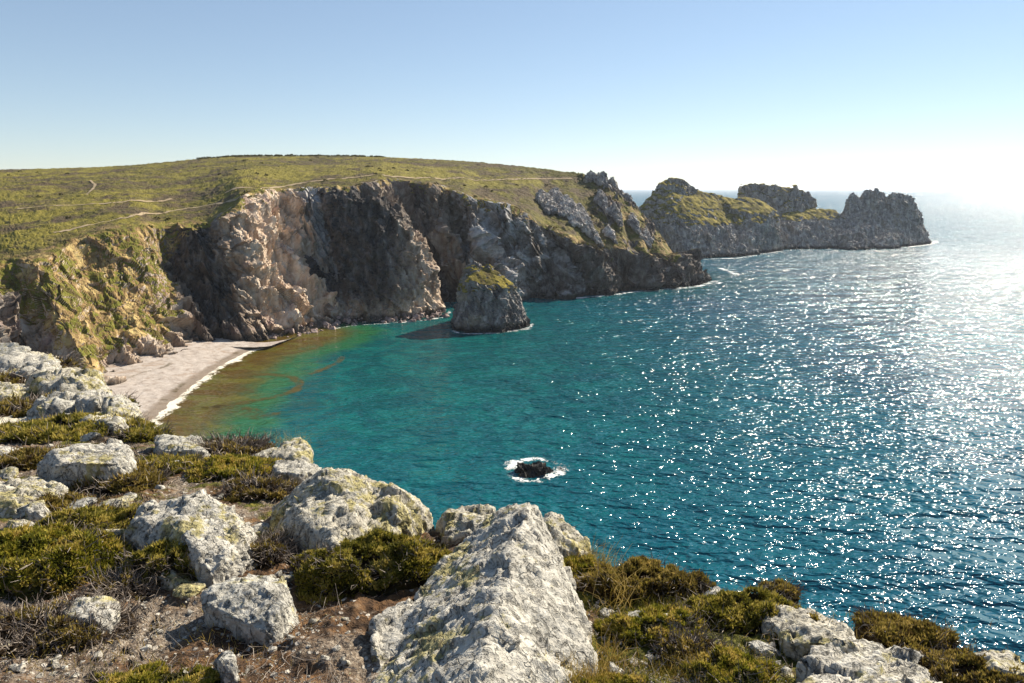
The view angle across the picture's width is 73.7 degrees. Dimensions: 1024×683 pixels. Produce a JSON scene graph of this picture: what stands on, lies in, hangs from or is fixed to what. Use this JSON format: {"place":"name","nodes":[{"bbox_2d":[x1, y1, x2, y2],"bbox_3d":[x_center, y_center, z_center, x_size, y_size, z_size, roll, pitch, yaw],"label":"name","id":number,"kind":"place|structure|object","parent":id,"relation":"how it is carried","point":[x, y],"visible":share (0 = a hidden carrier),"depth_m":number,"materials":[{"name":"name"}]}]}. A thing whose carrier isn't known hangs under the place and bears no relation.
{"place":"outdoors","nodes":[
{"label":"outdoors","id":0,"kind":"place"},
{"bbox_2d":[17,198,170,208],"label":"path","id":1,"kind":"structure","parent":0,"point":[111,202],"depth_m":283.00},
{"bbox_2d":[54,196,239,232],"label":"path","id":2,"kind":"structure","parent":0,"point":[141,213],"depth_m":263.30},
{"bbox_2d":[104,336,298,421],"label":"beach","id":3,"kind":"structure","parent":0,"point":[153,380],"depth_m":194.65,"materials":[{"name":"sand"}]},
{"bbox_2d":[150,345,274,427],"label":"foam","id":4,"kind":"object","parent":3,"relation":"on","point":[172,406],"visible":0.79,"depth_m":181.74,"materials":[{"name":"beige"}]},
{"bbox_2d":[225,174,430,192],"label":"path","id":5,"kind":"structure","parent":0,"point":[320,180],"depth_m":323.67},
{"bbox_2d":[0,155,672,264],"bbox_3d":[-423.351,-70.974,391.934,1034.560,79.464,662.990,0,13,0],"label":"hill","id":6,"kind":"structure","parent":0,"point":[27,234],"depth_m":349.05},
{"bbox_2d":[7,154,665,242],"bbox_3d":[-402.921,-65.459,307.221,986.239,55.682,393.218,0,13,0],"label":"undergrowth","id":7,"kind":"object","parent":6,"relation":"on","point":[167,218],"visible":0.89,"depth_m":467.00,"materials":[{"name":"green plant"}]},
{"bbox_2d":[535,187,595,234],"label":"rock outcrop","id":8,"kind":"object","parent":6,"relation":"on","point":[554,200],"visible":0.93,"depth_m":366.94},
{"bbox_2d":[585,224,617,246],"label":"rock outcrop","id":9,"kind":"object","parent":6,"relation":"on","point":[608,231],"visible":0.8,"depth_m":361.44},
{"bbox_2d":[583,170,632,204],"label":"rock outcrop","id":10,"kind":"object","parent":6,"relation":"on","point":[599,178],"visible":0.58,"depth_m":413.04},
{"bbox_2d":[593,189,623,226],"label":"rock outcrop","id":11,"kind":"object","parent":6,"relation":"on","point":[600,199],"visible":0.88,"depth_m":383.52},
{"bbox_2d":[626,212,653,248],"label":"rock outcrop","id":12,"kind":"object","parent":6,"relation":"on","point":[632,221],"visible":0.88,"depth_m":380.52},
{"bbox_2d":[1,594,697,682],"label":"gravel","id":13,"kind":"structure","parent":0,"point":[317,630],"depth_m":3.45,"materials":[{"name":"gravel"}]},
{"bbox_2d":[0,178,706,384],"bbox_3d":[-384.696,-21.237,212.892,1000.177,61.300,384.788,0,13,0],"label":"cliff","id":14,"kind":"structure","parent":0,"point":[239,271],"depth_m":250.48,"materials":[{"name":"stone"}]},
{"bbox_2d":[0,351,928,682],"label":"ground","id":15,"kind":"structure","parent":0,"point":[360,609],"depth_m":3.45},
{"bbox_2d":[0,446,15,453],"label":"half buried rock","id":16,"kind":"object","parent":15,"relation":"on","point":[7,448],"visible":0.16,"depth_m":8.35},
{"bbox_2d":[0,467,18,478],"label":"half buried rock","id":17,"kind":"object","parent":15,"relation":"on","point":[8,472],"visible":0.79,"depth_m":7.22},
{"bbox_2d":[9,663,18,670],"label":"stone","id":18,"kind":"object","parent":15,"relation":"on","point":[13,666],"visible":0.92,"depth_m":3.13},
{"bbox_2d":[0,381,29,400],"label":"boulder","id":19,"kind":"object","parent":15,"relation":"on","point":[5,389],"visible":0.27,"depth_m":13.95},
{"bbox_2d":[0,342,30,353],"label":"half buried rock","id":20,"kind":"object","parent":15,"relation":"on","point":[6,348],"visible":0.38,"depth_m":29.75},
{"bbox_2d":[5,519,33,527],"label":"half buried rock","id":21,"kind":"object","parent":15,"relation":"on","point":[13,522],"visible":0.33,"depth_m":5.34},
{"bbox_2d":[13,663,25,671],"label":"stone","id":22,"kind":"object","parent":15,"relation":"on","point":[19,669],"visible":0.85,"depth_m":3.12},
{"bbox_2d":[0,358,40,383],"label":"heather cushion","id":23,"kind":"object","parent":15,"relation":"on","point":[11,378],"visible":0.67,"depth_m":18.45,"materials":[{"name":"green plant"}]},
{"bbox_2d":[0,379,60,417],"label":"heather cushion","id":24,"kind":"object","parent":15,"relation":"on","point":[13,406],"visible":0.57,"depth_m":12.52,"materials":[{"name":"green plant"}]},
{"bbox_2d":[0,351,62,378],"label":"boulder","id":25,"kind":"object","parent":15,"relation":"on","point":[12,359],"visible":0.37,"depth_m":19.90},
{"bbox_2d":[0,476,67,518],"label":"boulder","id":26,"kind":"object","parent":15,"relation":"on","point":[11,501],"visible":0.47,"depth_m":6.05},
{"bbox_2d":[0,437,71,470],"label":"heather cushion","id":27,"kind":"object","parent":15,"relation":"on","point":[24,458],"visible":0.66,"depth_m":7.66,"materials":[{"name":"green plant"}]},
{"bbox_2d":[24,500,50,522],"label":"stone","id":28,"kind":"object","parent":15,"relation":"on","point":[34,510],"visible":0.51,"depth_m":5.52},
{"bbox_2d":[36,401,51,416],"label":"half buried rock","id":29,"kind":"object","parent":15,"relation":"on","point":[40,409],"visible":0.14,"depth_m":11.75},
{"bbox_2d":[26,391,75,419],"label":"boulder","id":30,"kind":"object","parent":15,"relation":"on","point":[60,401],"visible":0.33,"depth_m":11.73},
{"bbox_2d":[51,662,59,669],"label":"stone","id":31,"kind":"object","parent":15,"relation":"on","point":[54,664],"visible":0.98,"depth_m":3.19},
{"bbox_2d":[27,345,88,367],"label":"heather cushion","id":32,"kind":"object","parent":15,"relation":"on","point":[70,362],"visible":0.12,"depth_m":25.01,"materials":[{"name":"brown plant"}]},
{"bbox_2d":[16,483,105,512],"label":"heather cushion","id":33,"kind":"object","parent":15,"relation":"on","point":[56,502],"visible":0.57,"depth_m":5.87,"materials":[{"name":"green plant"}]},
{"bbox_2d":[0,508,134,604],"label":"heather cushion","id":34,"kind":"object","parent":15,"relation":"on","point":[56,559],"visible":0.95,"depth_m":4.23,"materials":[{"name":"green plant"}]},
{"bbox_2d":[25,368,111,399],"bbox_3d":[-9.783,1.170,15.151,1.643,1.473,3.653,-11,17,-41],"label":"boulder","id":35,"kind":"object","parent":15,"relation":"on","point":[72,380],"visible":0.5,"depth_m":14.16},
{"bbox_2d":[0,406,156,445],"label":"heather cushion","id":36,"kind":"object","parent":15,"relation":"on","point":[63,426],"visible":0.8,"depth_m":9.58,"materials":[{"name":"green plant"}]},
{"bbox_2d":[0,586,158,658],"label":"heather cushion","id":37,"kind":"object","parent":15,"relation":"on","point":[50,632],"visible":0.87,"depth_m":3.44,"materials":[{"name":"brown plant"}]},
{"bbox_2d":[66,497,96,508],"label":"half buried rock","id":38,"kind":"object","parent":15,"relation":"on","point":[81,502],"visible":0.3,"depth_m":5.85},
{"bbox_2d":[22,493,145,529],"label":"heather cushion","id":39,"kind":"object","parent":15,"relation":"on","point":[113,516],"visible":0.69,"depth_m":5.18,"materials":[{"name":"green plant"}]},
{"bbox_2d":[78,404,90,413],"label":"half buried rock","id":40,"kind":"object","parent":15,"relation":"on","point":[84,407],"visible":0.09,"depth_m":11.14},
{"bbox_2d":[37,438,137,487],"bbox_3d":[-4.269,1.329,6.905,1.170,0.579,0.788,12,17,42],"label":"boulder","id":41,"kind":"object","parent":15,"relation":"on","point":[106,460],"visible":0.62,"depth_m":6.65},
{"bbox_2d":[78,432,102,441],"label":"half buried rock","id":42,"kind":"object","parent":15,"relation":"on","point":[90,436],"visible":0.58,"depth_m":9.29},
{"bbox_2d":[63,596,120,633],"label":"boulder","id":43,"kind":"object","parent":15,"relation":"on","point":[112,615],"visible":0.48,"depth_m":3.56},
{"bbox_2d":[93,651,102,658],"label":"stone","id":44,"kind":"object","parent":15,"relation":"on","point":[100,653],"visible":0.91,"depth_m":3.27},
{"bbox_2d":[72,389,131,412],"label":"boulder","id":45,"kind":"object","parent":15,"relation":"on","point":[93,400],"visible":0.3,"depth_m":11.36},
{"bbox_2d":[78,401,144,434],"bbox_3d":[-6.104,1.396,10.494,0.896,0.884,2.148,-5,13,-20],"label":"boulder","id":46,"kind":"object","parent":15,"relation":"on","point":[116,407],"visible":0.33,"depth_m":10.58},
{"bbox_2d":[99,495,128,507],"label":"half buried rock","id":47,"kind":"object","parent":15,"relation":"on","point":[125,500],"visible":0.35,"depth_m":5.82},
{"bbox_2d":[106,529,125,538],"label":"half buried rock","id":48,"kind":"object","parent":15,"relation":"on","point":[119,532],"visible":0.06,"depth_m":4.92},
{"bbox_2d":[91,386,141,406],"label":"heather cushion","id":49,"kind":"object","parent":15,"relation":"on","point":[131,399],"visible":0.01,"depth_m":12.84,"materials":[{"name":"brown plant"}]},
{"bbox_2d":[68,556,173,601],"bbox_3d":[-2.285,1.476,4.096,0.593,0.340,0.510,0,13,0],"label":"heather cushion","id":50,"kind":"object","parent":15,"relation":"on","point":[114,581],"visible":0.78,"depth_m":4.03,"materials":[{"name":"brown plant"}]},
{"bbox_2d":[62,451,184,495],"bbox_3d":[-3.903,1.441,6.799,1.172,0.664,1.013,-7,14,-29],"label":"heather cushion","id":51,"kind":"object","parent":15,"relation":"on","point":[144,476],"visible":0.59,"depth_m":6.54,"materials":[{"name":"green plant"}]},
{"bbox_2d":[123,492,136,500],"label":"half buried rock","id":52,"kind":"object","parent":15,"relation":"on","point":[131,496],"visible":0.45,"depth_m":6.14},
{"bbox_2d":[96,417,175,443],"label":"heather cushion","id":53,"kind":"object","parent":15,"relation":"on","point":[138,433],"visible":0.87,"depth_m":9.23,"materials":[{"name":"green plant"}]},
{"bbox_2d":[140,644,151,651],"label":"stone","id":54,"kind":"object","parent":15,"relation":"on","point":[145,647],"visible":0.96,"depth_m":3.37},
{"bbox_2d":[76,653,220,682],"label":"heather cushion","id":55,"kind":"object","parent":15,"relation":"on","point":[140,674],"visible":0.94,"depth_m":3.01,"materials":[{"name":"green plant"}]},
{"bbox_2d":[134,447,207,474],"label":"heather cushion","id":56,"kind":"object","parent":15,"relation":"on","point":[160,462],"visible":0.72,"depth_m":7.47,"materials":[{"name":"green plant"}]},
{"bbox_2d":[159,569,189,590],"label":"half buried rock","id":57,"kind":"object","parent":15,"relation":"on","point":[173,582],"visible":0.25,"depth_m":4.08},
{"bbox_2d":[115,537,234,590],"bbox_3d":[-2.110,1.454,4.319,0.710,0.573,0.706,-9,16,-36],"label":"heather cushion","id":58,"kind":"object","parent":15,"relation":"on","point":[159,559],"visible":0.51,"depth_m":4.16,"materials":[{"name":"green plant"}]},
{"bbox_2d":[153,434,210,457],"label":"boulder","id":59,"kind":"object","parent":15,"relation":"on","point":[173,443],"visible":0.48,"depth_m":8.21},
{"bbox_2d":[172,580,205,598],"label":"half buried rock","id":60,"kind":"object","parent":15,"relation":"on","point":[193,588],"visible":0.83,"depth_m":3.94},
{"bbox_2d":[122,488,257,586],"bbox_3d":[-2.186,1.407,4.738,1.492,0.657,0.724,9,16,35],"label":"boulder","id":61,"kind":"object","parent":15,"relation":"on","point":[219,535],"visible":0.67,"depth_m":4.42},
{"bbox_2d":[213,650,239,682],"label":"stone","id":62,"kind":"object","parent":15,"relation":"on","point":[225,664],"visible":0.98,"depth_m":3.00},
{"bbox_2d":[173,447,284,482],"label":"heather cushion","id":63,"kind":"object","parent":15,"relation":"on","point":[212,468],"visible":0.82,"depth_m":7.08,"materials":[{"name":"green plant"}]},
{"bbox_2d":[185,425,281,455],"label":"heather cushion","id":64,"kind":"object","parent":15,"relation":"on","point":[245,444],"visible":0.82,"depth_m":8.49,"materials":[{"name":"brown plant"}]},
{"bbox_2d":[200,573,298,647],"bbox_3d":[-1.382,1.464,3.677,0.603,0.373,0.415,4,13,19],"label":"boulder","id":65,"kind":"object","parent":15,"relation":"on","point":[259,609],"visible":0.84,"depth_m":3.52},
{"bbox_2d":[210,464,308,505],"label":"heather cushion","id":66,"kind":"object","parent":15,"relation":"on","point":[248,488],"visible":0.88,"depth_m":6.36,"materials":[{"name":"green plant"}]},
{"bbox_2d":[252,522,269,532],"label":"half buried rock","id":67,"kind":"object","parent":15,"relation":"on","point":[261,526],"visible":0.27,"depth_m":5.30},
{"bbox_2d":[253,447,277,457],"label":"half buried rock","id":68,"kind":"object","parent":15,"relation":"on","point":[267,451],"visible":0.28,"depth_m":8.03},
{"bbox_2d":[267,646,276,652],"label":"stone","id":69,"kind":"object","parent":15,"relation":"on","point":[272,649],"visible":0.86,"depth_m":3.36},
{"bbox_2d":[248,519,303,569],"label":"heather cushion","id":70,"kind":"object","parent":15,"relation":"on","point":[271,550],"visible":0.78,"depth_m":4.52,"materials":[{"name":"brown plant"}]},
{"bbox_2d":[281,574,294,581],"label":"half buried rock","id":71,"kind":"object","parent":15,"relation":"on","point":[289,577],"visible":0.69,"depth_m":4.24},
{"bbox_2d":[270,437,313,462],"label":"boulder","id":72,"kind":"object","parent":15,"relation":"on","point":[297,448],"visible":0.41,"depth_m":7.81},
{"bbox_2d":[272,459,321,481],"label":"boulder","id":73,"kind":"object","parent":15,"relation":"on","point":[301,470],"visible":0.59,"depth_m":7.08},
{"bbox_2d":[332,645,340,651],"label":"stone","id":74,"kind":"object","parent":15,"relation":"on","point":[337,648],"visible":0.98,"depth_m":3.26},
{"bbox_2d":[340,660,350,665],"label":"stone","id":75,"kind":"object","parent":15,"relation":"on","point":[345,662],"visible":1,"depth_m":3.16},
{"bbox_2d":[266,467,434,555],"bbox_3d":[-1.305,1.380,5.361,1.403,0.762,1.738,0,13,0],"label":"boulder","id":76,"kind":"object","parent":15,"relation":"on","point":[331,506],"visible":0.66,"depth_m":5.04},
{"bbox_2d":[273,523,454,605],"bbox_3d":[-0.816,1.509,4.354,1.333,0.761,0.886,0,13,0],"label":"heather cushion","id":77,"kind":"object","parent":15,"relation":"on","point":[376,562],"visible":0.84,"depth_m":4.09,"materials":[{"name":"green plant"}]},
{"bbox_2d":[0,568,804,682],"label":"dead twigs","id":78,"kind":"object","parent":15,"relation":"on","point":[277,676],"visible":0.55,"depth_m":3.25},
{"bbox_2d":[435,504,495,547],"bbox_3d":[-0.349,1.468,5.376,0.538,0.401,0.772,0,13,0],"label":"boulder","id":79,"kind":"object","parent":15,"relation":"on","point":[458,525],"visible":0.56,"depth_m":5.21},
{"bbox_2d":[367,502,598,682],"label":"boulder","id":80,"kind":"object","parent":15,"relation":"on","point":[497,599],"visible":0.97,"depth_m":3.22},
{"bbox_2d":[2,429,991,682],"bbox_3d":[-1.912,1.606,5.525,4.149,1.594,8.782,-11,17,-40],"label":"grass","id":81,"kind":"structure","parent":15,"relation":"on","point":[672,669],"depth_m":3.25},
{"bbox_2d":[543,512,591,557],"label":"boulder","id":82,"kind":"object","parent":15,"relation":"on","point":[563,533],"visible":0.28,"depth_m":4.62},
{"bbox_2d":[563,549,615,579],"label":"heather cushion","id":83,"kind":"object","parent":15,"relation":"on","point":[567,561],"visible":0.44,"depth_m":4.33,"materials":[{"name":"green plant"}]},
{"bbox_2d":[566,657,656,682],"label":"heather cushion","id":84,"kind":"object","parent":15,"relation":"on","point":[636,678],"visible":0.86,"depth_m":2.99,"materials":[{"name":"green plant"}]},
{"bbox_2d":[609,662,620,672],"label":"half buried rock","id":85,"kind":"object","parent":15,"relation":"on","point":[612,664],"visible":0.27,"depth_m":3.13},
{"bbox_2d":[626,609,645,622],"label":"half buried rock","id":86,"kind":"object","parent":15,"relation":"on","point":[635,612],"visible":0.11,"depth_m":3.61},
{"bbox_2d":[573,549,720,607],"bbox_3d":[0.789,1.538,4.138,0.980,0.515,0.608,0,13,0],"label":"heather cushion","id":87,"kind":"object","parent":15,"relation":"on","point":[669,579],"visible":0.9,"depth_m":3.99,"materials":[{"name":"green plant"}]},
{"bbox_2d":[593,594,710,653],"bbox_3d":[0.733,1.507,3.538,0.636,0.345,0.492,0,13,0],"label":"heather cushion","id":88,"kind":"object","parent":15,"relation":"on","point":[627,623],"visible":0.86,"depth_m":3.50,"materials":[{"name":"green plant"}]},
{"bbox_2d":[656,613,694,628],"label":"half buried rock","id":89,"kind":"object","parent":15,"relation":"on","point":[674,625],"visible":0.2,"depth_m":3.51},
{"bbox_2d":[648,620,733,669],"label":"heather cushion","id":90,"kind":"object","parent":15,"relation":"on","point":[668,650],"visible":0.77,"depth_m":3.29,"materials":[{"name":"green plant"}]},
{"bbox_2d":[703,586,720,595],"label":"half buried rock","id":91,"kind":"object","parent":15,"relation":"on","point":[717,588],"visible":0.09,"depth_m":3.85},
{"bbox_2d":[669,633,792,682],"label":"heather cushion","id":92,"kind":"object","parent":15,"relation":"on","point":[741,658],"visible":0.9,"depth_m":3.09,"materials":[{"name":"green plant"}]},
{"bbox_2d":[669,576,804,635],"bbox_3d":[1.248,1.532,3.747,0.821,0.456,0.528,0,13,0],"label":"heather cushion","id":93,"kind":"object","parent":15,"relation":"on","point":[746,609],"visible":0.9,"depth_m":3.64,"materials":[{"name":"green plant"}]},
{"bbox_2d":[748,640,781,656],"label":"half buried rock","id":94,"kind":"object","parent":15,"relation":"on","point":[756,646],"visible":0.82,"depth_m":3.33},
{"bbox_2d":[751,572,810,603],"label":"heather cushion","id":95,"kind":"object","parent":15,"relation":"on","point":[782,586],"visible":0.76,"depth_m":3.95,"materials":[{"name":"green plant"}]},
{"bbox_2d":[781,666,791,673],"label":"half buried rock","id":96,"kind":"object","parent":15,"relation":"on","point":[788,670],"visible":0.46,"depth_m":3.15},
{"bbox_2d":[761,605,842,637],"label":"heather cushion","id":97,"kind":"object","parent":15,"relation":"on","point":[814,616],"visible":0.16,"depth_m":3.48,"materials":[{"name":"brown plant"}]},
{"bbox_2d":[761,604,859,661],"bbox_3d":[1.531,1.523,3.494,0.507,0.402,0.539,10,16,37],"label":"boulder","id":98,"kind":"object","parent":15,"relation":"on","point":[800,640],"visible":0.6,"depth_m":3.36,"materials":[{"name":"pale grey rock"}]},
{"bbox_2d":[795,636,942,682],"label":"boulder","id":99,"kind":"object","parent":15,"relation":"on","point":[872,662],"visible":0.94,"depth_m":3.02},
{"bbox_2d":[849,602,967,664],"bbox_3d":[2.031,1.519,3.542,0.551,0.324,0.538,0,13,0],"label":"heather cushion","id":100,"kind":"object","parent":15,"relation":"on","point":[894,626],"visible":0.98,"depth_m":3.45,"materials":[{"name":"green plant"}]},
{"bbox_2d":[914,636,984,668],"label":"heather cushion","id":101,"kind":"object","parent":15,"relation":"on","point":[933,653],"visible":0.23,"depth_m":3.27,"materials":[{"name":"brown plant"}]},
{"bbox_2d":[924,643,1023,682],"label":"heather cushion","id":102,"kind":"object","parent":15,"relation":"on","point":[963,667],"visible":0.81,"depth_m":3.03,"materials":[{"name":"green plant"}]},
{"bbox_2d":[975,650,1023,681],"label":"boulder","id":103,"kind":"object","parent":15,"relation":"on","point":[1006,658],"visible":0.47,"depth_m":3.05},
{"bbox_2d":[434,177,571,180],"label":"path","id":104,"kind":"structure","parent":0,"point":[508,178],"depth_m":400.04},
{"bbox_2d":[0,0,1023,189],"label":"sky","id":105,"kind":"structure","parent":0,"point":[706,94],"materials":[{"name":"blue"}]},
{"bbox_2d":[155,190,1023,661],"bbox_3d":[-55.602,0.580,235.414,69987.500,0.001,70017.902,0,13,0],"label":"sea","id":106,"kind":"structure","parent":0,"point":[841,432],"depth_m":161.81,"materials":[{"name":"liquid"}]},
{"bbox_2d":[204,373,303,407],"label":"seaweed","id":107,"kind":"object","parent":106,"relation":"on","point":[294,389],"visible":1,"depth_m":184.72,"materials":[{"name":"brown"}]},
{"bbox_2d":[304,189,445,323],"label":"cliff spur","id":108,"kind":"structure","parent":106,"relation":"in","point":[384,261],"depth_m":280.43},
{"bbox_2d":[450,261,529,333],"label":"sea stack","id":109,"kind":"object","parent":106,"relation":"in","point":[488,298],"visible":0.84,"depth_m":255.84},
{"bbox_2d":[514,461,553,477],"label":"sea rock","id":110,"kind":"object","parent":106,"relation":"in","point":[534,469],"visible":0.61,"depth_m":127.28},
{"bbox_2d":[505,457,564,482],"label":"foam","id":111,"kind":"object","parent":106,"relation":"on","point":[514,464],"visible":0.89,"depth_m":129.47,"materials":[{"name":"white"}]},
{"bbox_2d":[554,286,689,299],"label":"foam","id":112,"kind":"object","parent":106,"relation":"on","point":[619,293],"visible":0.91,"depth_m":343.38,"materials":[{"name":"white"}]},
{"bbox_2d":[681,270,711,286],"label":"rock outcrop","id":113,"kind":"object","parent":106,"relation":"in","point":[707,278],"visible":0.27,"depth_m":376.20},
{"bbox_2d":[639,177,783,258],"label":"rocky islet","id":114,"kind":"object","parent":106,"relation":"in","point":[682,215],"visible":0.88,"depth_m":550.99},
{"bbox_2d":[737,183,846,249],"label":"rocky islet","id":115,"kind":"object","parent":106,"relation":"in","point":[805,223],"visible":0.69,"depth_m":631.38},
{"bbox_2d":[837,188,931,249],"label":"rocky islet","id":116,"kind":"object","parent":106,"relation":"in","point":[877,219],"visible":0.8,"depth_m":638.77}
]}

